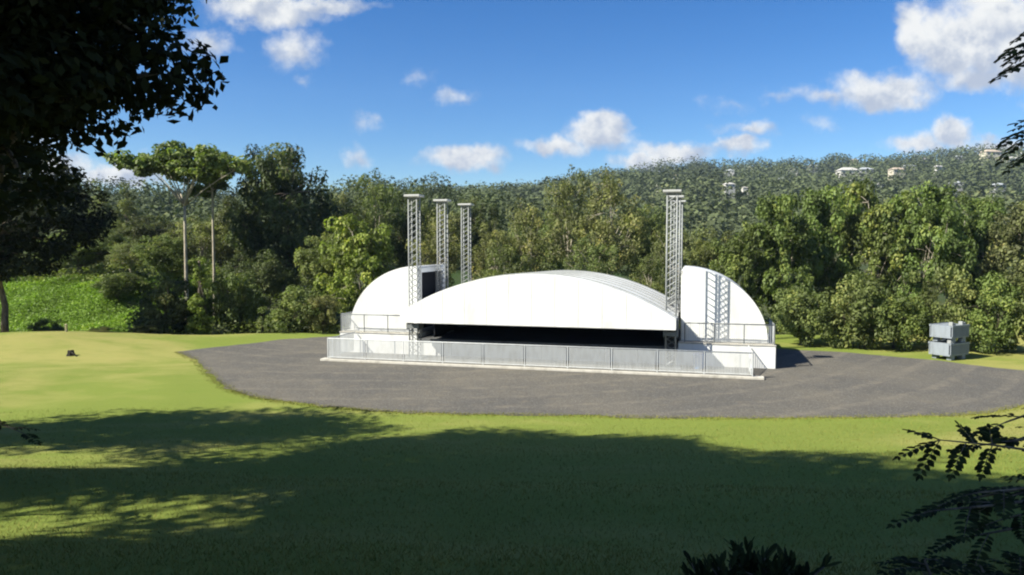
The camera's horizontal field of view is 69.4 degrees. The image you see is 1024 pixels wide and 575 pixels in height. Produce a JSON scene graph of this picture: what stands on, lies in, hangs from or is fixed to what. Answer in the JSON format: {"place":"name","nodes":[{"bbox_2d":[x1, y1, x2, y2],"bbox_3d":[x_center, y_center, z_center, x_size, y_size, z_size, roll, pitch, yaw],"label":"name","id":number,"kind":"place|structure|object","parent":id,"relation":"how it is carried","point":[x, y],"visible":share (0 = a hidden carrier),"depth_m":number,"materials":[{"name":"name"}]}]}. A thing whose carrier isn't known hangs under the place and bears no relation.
{"place":"outdoors","nodes":[
{"label":"outdoors","id":0,"kind":"place"},
{"bbox_2d":[0,248,1023,574],"bbox_3d":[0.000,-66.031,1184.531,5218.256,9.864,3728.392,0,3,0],"label":"ground","id":1,"kind":"structure","parent":0,"point":[120,374],"depth_m":15.64,"materials":[{"name":"green plant"}]},
{"bbox_2d":[0,420,41,445],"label":"leafy sapling","id":2,"kind":"object","parent":1,"relation":"on","point":[23,435],"visible":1,"depth_m":10.15,"materials":[{"name":"green plant"}]},
{"bbox_2d":[17,260,61,275],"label":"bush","id":3,"kind":"object","parent":1,"relation":"on","point":[39,271],"visible":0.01,"depth_m":70.59,"materials":[{"name":"green plant"}]},
{"bbox_2d":[26,318,64,330],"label":"bush","id":4,"kind":"object","parent":1,"relation":"on","point":[38,326],"visible":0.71,"depth_m":49.94,"materials":[{"name":"green plant"}]},
{"bbox_2d":[22,252,94,270],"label":"bush","id":5,"kind":"object","parent":1,"relation":"on","point":[72,266],"visible":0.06,"depth_m":76.18,"materials":[{"name":"green plant"}]},
{"bbox_2d":[0,141,118,332],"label":"shade tree","id":6,"kind":"object","parent":1,"relation":"on","point":[19,240],"visible":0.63,"depth_m":46.87,"materials":[{"name":"green plant"}]},
{"bbox_2d":[66,350,75,355],"bbox_3d":[-22.956,3.452,38.564,0.524,0.399,0.701,-2,4,-34],"label":"tree stump","id":7,"kind":"object","parent":1,"relation":"on","point":[70,353],"visible":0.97,"depth_m":38.49,"materials":[{"name":"brown wood"}]},
{"bbox_2d":[36,229,131,272],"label":"broadleaf tree","id":8,"kind":"object","parent":1,"relation":"on","point":[86,259],"visible":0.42,"depth_m":69.08,"materials":[{"name":"green plant"}]},
{"bbox_2d":[87,326,114,331],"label":"bush","id":9,"kind":"object","parent":1,"relation":"on","point":[101,329],"visible":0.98,"depth_m":46.58,"materials":[{"name":"green plant"}]},
{"bbox_2d":[88,177,118,245],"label":"tapering tree","id":10,"kind":"object","parent":1,"relation":"on","point":[98,201],"visible":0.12,"depth_m":95.37,"materials":[{"name":"green plant"}]},
{"bbox_2d":[72,245,137,269],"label":"bush","id":11,"kind":"object","parent":1,"relation":"on","point":[135,259],"visible":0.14,"depth_m":79.13,"materials":[{"name":"green plant"}]},
{"bbox_2d":[0,0,229,227],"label":"shade tree","id":12,"kind":"object","parent":1,"relation":"on","point":[75,81],"visible":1,"depth_m":12.58,"materials":[{"name":"green plant"}]},
{"bbox_2d":[0,272,235,333],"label":"ground cover","id":13,"kind":"object","parent":1,"relation":"on","point":[117,324],"visible":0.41,"depth_m":61.06,"materials":[{"name":"green plant"}]},
{"bbox_2d":[90,272,152,299],"bbox_3d":[-32.869,-0.086,62.244,4.618,2.504,3.805,-3,5,-44],"label":"bush","id":14,"kind":"object","parent":1,"relation":"on","point":[110,285],"visible":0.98,"depth_m":61.44,"materials":[{"name":"green plant"}]},
{"bbox_2d":[108,179,141,246],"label":"tapering tree","id":15,"kind":"object","parent":1,"relation":"on","point":[127,212],"visible":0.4,"depth_m":91.11,"materials":[{"name":"green plant"}]},
{"bbox_2d":[104,238,155,280],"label":"slender tree","id":16,"kind":"object","parent":1,"relation":"on","point":[124,248],"visible":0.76,"depth_m":65.15,"materials":[{"name":"green plant"}]},
{"bbox_2d":[125,323,163,332],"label":"bush","id":17,"kind":"object","parent":1,"relation":"on","point":[139,328],"visible":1,"depth_m":47.40,"materials":[{"name":"green plant"}]},
{"bbox_2d":[113,214,192,247],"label":"broadleaf tree","id":18,"kind":"object","parent":1,"relation":"on","point":[139,229],"visible":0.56,"depth_m":80.06,"materials":[{"name":"green plant"}]},
{"bbox_2d":[3,253,310,300],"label":"undergrowth","id":19,"kind":"object","parent":1,"relation":"on","point":[145,270],"visible":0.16,"depth_m":69.89,"materials":[{"name":"green plant"}]},
{"bbox_2d":[130,233,197,292],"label":"broadleaf tree","id":20,"kind":"object","parent":1,"relation":"on","point":[153,255],"visible":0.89,"depth_m":61.99,"materials":[{"name":"green plant"}]},
{"bbox_2d":[124,274,209,334],"bbox_3d":[-23.456,1.276,49.982,5.278,4.555,5.081,3,5,43],"label":"bush","id":21,"kind":"object","parent":1,"relation":"on","point":[177,313],"visible":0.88,"depth_m":49.16,"materials":[{"name":"green plant"}]},
{"bbox_2d":[102,139,252,319],"bbox_3d":[-26.011,-3.974,57.924,10.328,14.983,10.800,-3,5,-44],"label":"flat topped tree","id":22,"kind":"object","parent":1,"relation":"on","point":[168,162],"visible":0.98,"depth_m":55.90,"materials":[{"name":"green plant"}]},
{"bbox_2d":[162,214,230,283],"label":"broadleaf tree","id":23,"kind":"object","parent":1,"relation":"on","point":[204,238],"visible":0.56,"depth_m":65.53,"materials":[{"name":"green plant"}]},
{"bbox_2d":[184,256,213,334],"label":"vine clad tree","id":24,"kind":"object","parent":1,"relation":"on","point":[196,302],"visible":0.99,"depth_m":48.86,"materials":[{"name":"green plant"}]},
{"bbox_2d":[185,161,235,315],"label":"flat topped tree","id":25,"kind":"object","parent":1,"relation":"on","point":[208,192],"visible":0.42,"depth_m":61.76,"materials":[{"name":"green plant"}]},
{"bbox_2d":[188,212,236,265],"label":"broadleaf tree","id":26,"kind":"object","parent":1,"relation":"on","point":[207,220],"visible":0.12,"depth_m":76.97,"materials":[{"name":"green plant"}]},
{"bbox_2d":[201,268,269,333],"bbox_3d":[-19.158,1.263,51.010,4.558,5.226,3.756,-2,4,-34],"label":"bush","id":27,"kind":"object","parent":1,"relation":"on","point":[222,306],"visible":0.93,"depth_m":50.40,"materials":[{"name":"green plant"}]},
{"bbox_2d":[210,195,283,272],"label":"broadleaf tree","id":28,"kind":"object","parent":1,"relation":"on","point":[231,252],"visible":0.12,"depth_m":67.32,"materials":[{"name":"green plant"}]},
{"bbox_2d":[220,248,295,332],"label":"broadleaf tree","id":29,"kind":"object","parent":1,"relation":"on","point":[268,273],"visible":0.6,"depth_m":55.70,"materials":[{"name":"green plant"}]},
{"bbox_2d":[222,140,343,309],"bbox_3d":[-19.696,-4.448,63.603,9.197,16.001,9.134,2,4,35],"label":"broadleaf tree","id":30,"kind":"object","parent":1,"relation":"on","point":[280,181],"visible":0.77,"depth_m":61.86,"materials":[{"name":"green plant"}]},
{"bbox_2d":[255,284,337,332],"bbox_3d":[-14.704,1.602,50.001,5.212,3.653,5.413,-2,4,-36],"label":"bush","id":31,"kind":"object","parent":1,"relation":"on","point":[279,317],"visible":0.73,"depth_m":49.07,"materials":[{"name":"green plant"}]},
{"bbox_2d":[299,294,341,333],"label":"bush","id":32,"kind":"object","parent":1,"relation":"on","point":[331,313],"visible":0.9,"depth_m":48.80,"materials":[{"name":"green plant"}]},
{"bbox_2d":[287,232,357,319],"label":"broadleaf tree","id":33,"kind":"object","parent":1,"relation":"on","point":[316,263],"visible":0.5,"depth_m":55.88,"materials":[{"name":"green plant"}]},
{"bbox_2d":[318,192,373,270],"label":"broadleaf tree","id":34,"kind":"object","parent":1,"relation":"on","point":[338,199],"visible":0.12,"depth_m":82.97,"materials":[{"name":"green plant"}]},
{"bbox_2d":[310,213,400,317],"bbox_3d":[-11.187,-0.808,54.242,6.374,9.253,5.790,2,4,27],"label":"leafy tree","id":35,"kind":"object","parent":1,"relation":"on","point":[358,247],"visible":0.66,"depth_m":53.15,"materials":[{"name":"green plant"}]},
{"bbox_2d":[338,168,404,264],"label":"slender tree","id":36,"kind":"object","parent":1,"relation":"on","point":[381,198],"visible":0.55,"depth_m":68.91,"materials":[{"name":"green plant"}]},
{"bbox_2d":[374,187,439,267],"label":"broadleaf tree","id":37,"kind":"object","parent":1,"relation":"on","point":[400,242],"visible":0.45,"depth_m":72.70,"materials":[{"name":"green plant"}]},
{"bbox_2d":[405,204,466,287],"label":"slender tree","id":38,"kind":"object","parent":1,"relation":"on","point":[452,227],"visible":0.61,"depth_m":61.55,"materials":[{"name":"green plant"}]},
{"bbox_2d":[445,196,499,280],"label":"broadleaf tree","id":39,"kind":"object","parent":1,"relation":"on","point":[478,219],"visible":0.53,"depth_m":80.70,"materials":[{"name":"green plant"}]},
{"bbox_2d":[464,218,518,279],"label":"slender tree","id":40,"kind":"object","parent":1,"relation":"on","point":[493,236],"visible":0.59,"depth_m":59.35,"materials":[{"name":"green plant"}]},
{"bbox_2d":[480,238,533,278],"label":"slender tree","id":41,"kind":"object","parent":1,"relation":"on","point":[497,254],"visible":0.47,"depth_m":53.91,"materials":[{"name":"green plant"}]},
{"bbox_2d":[495,195,555,273],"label":"slender tree","id":42,"kind":"object","parent":1,"relation":"on","point":[536,224],"visible":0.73,"depth_m":60.54,"materials":[{"name":"green plant"}]},
{"bbox_2d":[508,209,576,270],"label":"broadleaf tree","id":43,"kind":"object","parent":1,"relation":"on","point":[556,265],"visible":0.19,"depth_m":70.89,"materials":[{"name":"green plant"}]},
{"bbox_2d":[123,305,1023,334],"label":"undergrowth","id":44,"kind":"object","parent":1,"relation":"on","point":[325,329],"visible":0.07,"depth_m":50.77,"materials":[{"name":"green plant"}]},
{"bbox_2d":[543,164,604,267],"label":"slender tree","id":45,"kind":"object","parent":1,"relation":"on","point":[566,193],"visible":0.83,"depth_m":65.14,"materials":[{"name":"green plant"}]},
{"bbox_2d":[561,233,619,274],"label":"slender tree","id":46,"kind":"object","parent":1,"relation":"on","point":[598,266],"visible":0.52,"depth_m":53.48,"materials":[{"name":"green plant"}]},
{"bbox_2d":[179,336,1023,418],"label":"gravel yard","id":47,"kind":"structure","parent":1,"relation":"on","point":[800,383],"depth_m":30.34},
{"bbox_2d":[402,194,427,358],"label":"truss tower","id":48,"kind":"structure","parent":47,"relation":"on","point":[417,326],"depth_m":37.77,"materials":[{"name":"metal"}]},
{"bbox_2d":[320,332,763,379],"bbox_3d":[1.002,3.162,35.867,21.100,1.155,3.126,1,3,14],"label":"barrier fence","id":49,"kind":"object","parent":47,"relation":"on","point":[439,362],"visible":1,"depth_m":34.35,"materials":[{"name":"metal"}]},
{"bbox_2d":[339,323,775,368],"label":"stage platform","id":50,"kind":"structure","parent":47,"relation":"on","point":[764,355],"depth_m":38.60,"materials":[{"name":"concrete"}]},
{"bbox_2d":[341,311,411,332],"bbox_3d":[-6.943,1.842,41.085,4.150,0.966,2.920,1,3,14],"label":"deck railing","id":51,"kind":"object","parent":50,"relation":"on","point":[342,319],"visible":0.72,"depth_m":39.81,"materials":[{"name":"metal"}]},
{"bbox_2d":[350,264,444,331],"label":"side pavilion","id":52,"kind":"structure","parent":50,"relation":"on","point":[386,293],"depth_m":40.16,"materials":[{"name":"white fabric"}]},
{"bbox_2d":[433,199,453,332],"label":"truss tower","id":53,"kind":"structure","parent":50,"relation":"on","point":[442,201],"depth_m":41.75,"materials":[{"name":"metal"}]},
{"bbox_2d":[458,203,473,283],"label":"truss tower","id":54,"kind":"structure","parent":50,"relation":"on","point":[467,205],"depth_m":45.91,"materials":[{"name":"metal"}]},
{"bbox_2d":[400,270,680,329],"bbox_3d":[2.182,0.308,39.953,13.400,2.504,10.108,1,3,14],"label":"arched canopy","id":55,"kind":"object","parent":50,"relation":"on","point":[571,298],"visible":0.97,"depth_m":35.12,"materials":[{"name":"fabric"}]},
{"bbox_2d":[667,195,683,339],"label":"truss tower","id":56,"kind":"structure","parent":50,"relation":"on","point":[680,197],"depth_m":38.46,"materials":[{"name":"metal"}]},
{"bbox_2d":[671,200,685,330],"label":"truss tower","id":57,"kind":"structure","parent":50,"relation":"on","point":[681,238],"depth_m":42.60,"materials":[{"name":"metal"}]},
{"bbox_2d":[681,266,767,342],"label":"side pavilion","id":58,"kind":"structure","parent":50,"relation":"on","point":[709,296],"depth_m":35.79,"materials":[{"name":"white fabric"}]},
{"bbox_2d":[684,319,774,344],"bbox_3d":[10.668,2.103,36.538,4.150,0.966,2.920,1,3,14],"label":"deck railing","id":59,"kind":"object","parent":50,"relation":"on","point":[771,325],"visible":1,"depth_m":35.19,"materials":[{"name":"metal"}]},
{"bbox_2d":[172,351,1023,421],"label":"grass fringe","id":60,"kind":"object","parent":47,"relation":"on","point":[492,414],"depth_m":25.42,"materials":[{"name":"green plant"}]},
{"bbox_2d":[661,189,681,369],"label":"truss tower","id":61,"kind":"structure","parent":47,"relation":"on","point":[670,333],"depth_m":34.45,"materials":[{"name":"metal"}]},
{"bbox_2d":[692,350,703,368],"bbox_3d":[8.756,3.371,34.706,0.580,0.870,0.571,1,3,14],"label":"blue tub","id":62,"kind":"object","parent":47,"relation":"on","point":[702,359],"visible":0.54,"depth_m":34.51,"materials":[{"name":"plastic"}]},
{"bbox_2d":[572,163,651,275],"bbox_3d":[8.664,-3.476,63.002,6.302,13.881,6.225,2,4,32],"label":"slender tree","id":63,"kind":"object","parent":1,"relation":"on","point":[605,231],"visible":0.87,"depth_m":61.91,"materials":[{"name":"green plant"}]},
{"bbox_2d":[612,204,673,286],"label":"broadleaf tree","id":64,"kind":"object","parent":1,"relation":"on","point":[647,242],"visible":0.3,"depth_m":66.95,"materials":[{"name":"green plant"}]},
{"bbox_2d":[629,248,674,296],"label":"slender tree","id":65,"kind":"object","parent":1,"relation":"on","point":[661,281],"visible":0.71,"depth_m":51.60,"materials":[{"name":"green plant"}]},
{"bbox_2d":[650,219,701,299],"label":"slender tree","id":66,"kind":"object","parent":1,"relation":"on","point":[687,242],"visible":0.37,"depth_m":56.70,"materials":[{"name":"green plant"}]},
{"bbox_2d":[684,226,750,272],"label":"broadleaf tree","id":67,"kind":"object","parent":1,"relation":"on","point":[703,252],"visible":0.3,"depth_m":61.09,"materials":[{"name":"green plant"}]},
{"bbox_2d":[708,220,775,304],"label":"leafy tree","id":68,"kind":"object","parent":1,"relation":"on","point":[741,248],"visible":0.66,"depth_m":48.98,"materials":[{"name":"green plant"}]},
{"bbox_2d":[679,536,841,574],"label":"broadleaf shrub","id":69,"kind":"object","parent":1,"relation":"on","point":[741,562],"visible":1,"depth_m":6.38,"materials":[{"name":"green plant"}]},
{"bbox_2d":[747,192,823,334],"bbox_3d":[18.080,-1.399,49.883,5.118,10.000,5.634,2,4,36],"label":"leafy tree","id":70,"kind":"object","parent":1,"relation":"on","point":[789,234],"visible":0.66,"depth_m":48.78,"materials":[{"name":"green plant"}]},
{"bbox_2d":[767,286,835,346],"bbox_3d":[17.017,1.750,43.297,3.647,3.731,4.425,2,4,28],"label":"bush","id":71,"kind":"object","parent":1,"relation":"on","point":[799,320],"visible":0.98,"depth_m":42.38,"materials":[{"name":"green plant"}]},
{"bbox_2d":[790,185,870,312],"bbox_3d":[22.669,-1.667,52.873,5.449,11.330,5.527,0,3,4],"label":"leafy tree","id":72,"kind":"object","parent":1,"relation":"on","point":[824,222],"visible":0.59,"depth_m":51.26,"materials":[{"name":"green plant"}]},
{"bbox_2d":[811,271,898,349],"bbox_3d":[19.363,1.405,41.918,4.575,4.693,4.752,2,4,28],"label":"bush","id":73,"kind":"object","parent":1,"relation":"on","point":[852,324],"visible":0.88,"depth_m":41.11,"materials":[{"name":"green plant"}]},
{"bbox_2d":[819,178,923,318],"bbox_3d":[25.220,-1.887,52.215,6.417,11.567,5.829,3,4,42],"label":"leafy tree","id":74,"kind":"object","parent":1,"relation":"on","point":[875,242],"visible":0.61,"depth_m":50.89,"materials":[{"name":"green plant"}]},
{"bbox_2d":[864,291,932,350],"bbox_3d":[21.526,1.929,41.488,3.402,3.516,4.128,1,4,22],"label":"bush","id":75,"kind":"object","parent":1,"relation":"on","point":[903,308],"visible":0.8,"depth_m":40.51,"materials":[{"name":"green plant"}]},
{"bbox_2d":[874,180,978,310],"bbox_3d":[27.820,-1.856,50.096,5.783,10.845,5.866,0,3,0],"label":"leafy tree","id":76,"kind":"object","parent":1,"relation":"on","point":[936,218],"visible":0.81,"depth_m":49.20,"materials":[{"name":"green plant"}]},
{"bbox_2d":[928,339,969,359],"bbox_3d":[22.343,3.116,37.847,1.600,1.020,1.170,-2,4,-28],"label":"grey crate","id":77,"kind":"object","parent":1,"relation":"on","point":[950,350],"visible":0.99,"depth_m":37.45,"materials":[{"name":"plastic"}]},
{"bbox_2d":[929,321,969,342],"bbox_3d":[22.343,2.217,37.796,1.600,1.020,1.170,-2,4,-31],"label":"grey crate","id":78,"kind":"object","parent":77,"relation":"on","point":[952,331],"visible":1,"depth_m":37.40,"materials":[{"name":"plastic"}]},
{"bbox_2d":[875,550,1023,574],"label":"feathery shrub","id":79,"kind":"object","parent":1,"relation":"on","point":[948,563],"visible":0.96,"depth_m":6.12,"materials":[{"name":"green plant"}]},
{"bbox_2d":[905,263,994,342],"bbox_3d":[24.217,1.171,41.198,4.461,5.131,4.294,1,3,18],"label":"bush","id":80,"kind":"object","parent":1,"relation":"on","point":[942,316],"visible":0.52,"depth_m":40.73,"materials":[{"name":"green plant"}]},
{"bbox_2d":[886,32,1023,570],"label":"feathery tree","id":81,"kind":"object","parent":1,"relation":"on","point":[1008,502],"visible":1,"depth_m":6.10,"materials":[{"name":"green plant"}]},
{"bbox_2d":[940,194,1012,310],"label":"leafy tree","id":82,"kind":"object","parent":1,"relation":"on","point":[974,229],"visible":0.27,"depth_m":53.09,"materials":[{"name":"green plant"}]},
{"bbox_2d":[948,271,1023,353],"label":"bush","id":83,"kind":"object","parent":1,"relation":"on","point":[1001,322],"visible":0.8,"depth_m":39.12,"materials":[{"name":"green plant"}]},
{"bbox_2d":[972,200,1023,331],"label":"leafy tree","id":84,"kind":"object","parent":1,"relation":"on","point":[1010,246],"visible":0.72,"depth_m":50.17,"materials":[{"name":"green plant"}]},
{"bbox_2d":[1002,268,1023,342],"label":"bush","id":85,"kind":"object","parent":1,"relation":"on","point":[1019,279],"visible":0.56,"depth_m":38.87,"materials":[{"name":"green plant"}]},
{"bbox_2d":[24,0,1023,202],"label":"sky","id":86,"kind":"structure","parent":0,"point":[472,91],"materials":[{"name":"blue"}]},
{"bbox_2d":[384,228,1023,269],"bbox_3d":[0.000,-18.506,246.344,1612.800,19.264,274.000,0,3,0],"label":"hill","id":87,"kind":"structure","parent":0,"point":[837,255],"depth_m":150.79,"materials":[{"name":"green plant"}]},
{"bbox_2d":[7,172,696,271],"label":"trees","id":88,"kind":"object","parent":87,"relation":"on","point":[152,203],"visible":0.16,"depth_m":174.74,"materials":[{"name":"green plant"}]},
{"bbox_2d":[603,171,1023,233],"bbox_3d":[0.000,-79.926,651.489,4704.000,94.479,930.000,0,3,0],"label":"hill","id":89,"kind":"structure","parent":0,"point":[800,174],"depth_m":394.46,"materials":[{"name":"green plant"}]},
{"bbox_2d":[410,143,1023,249],"bbox_3d":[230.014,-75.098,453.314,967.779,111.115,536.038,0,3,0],"label":"woods","id":90,"kind":"object","parent":89,"relation":"on","point":[697,183],"visible":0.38,"depth_m":401.28,"materials":[{"name":"green plant"}]},
{"bbox_2d":[722,183,734,197],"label":"house","id":91,"kind":"structure","parent":89,"relation":"on","point":[730,184],"depth_m":385.74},
{"bbox_2d":[724,169,734,175],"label":"house","id":92,"kind":"structure","parent":89,"relation":"on","point":[731,172],"depth_m":608.84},
{"bbox_2d":[835,167,859,177],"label":"house","id":93,"kind":"structure","parent":89,"relation":"on","point":[843,169],"depth_m":548.20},
{"bbox_2d":[859,167,873,182],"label":"house","id":94,"kind":"structure","parent":89,"relation":"on","point":[864,168],"depth_m":559.64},
{"bbox_2d":[888,167,905,179],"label":"house","id":95,"kind":"structure","parent":89,"relation":"on","point":[894,172],"depth_m":540.47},
{"bbox_2d":[948,181,962,195],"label":"house","id":96,"kind":"structure","parent":89,"relation":"on","point":[960,184],"depth_m":373.64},
{"bbox_2d":[979,149,1001,163],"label":"house","id":97,"kind":"structure","parent":89,"relation":"on","point":[989,151],"depth_m":618.68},
{"bbox_2d":[990,183,1005,196],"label":"house","id":98,"kind":"structure","parent":89,"relation":"on","point":[1000,184],"depth_m":351.90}
]}

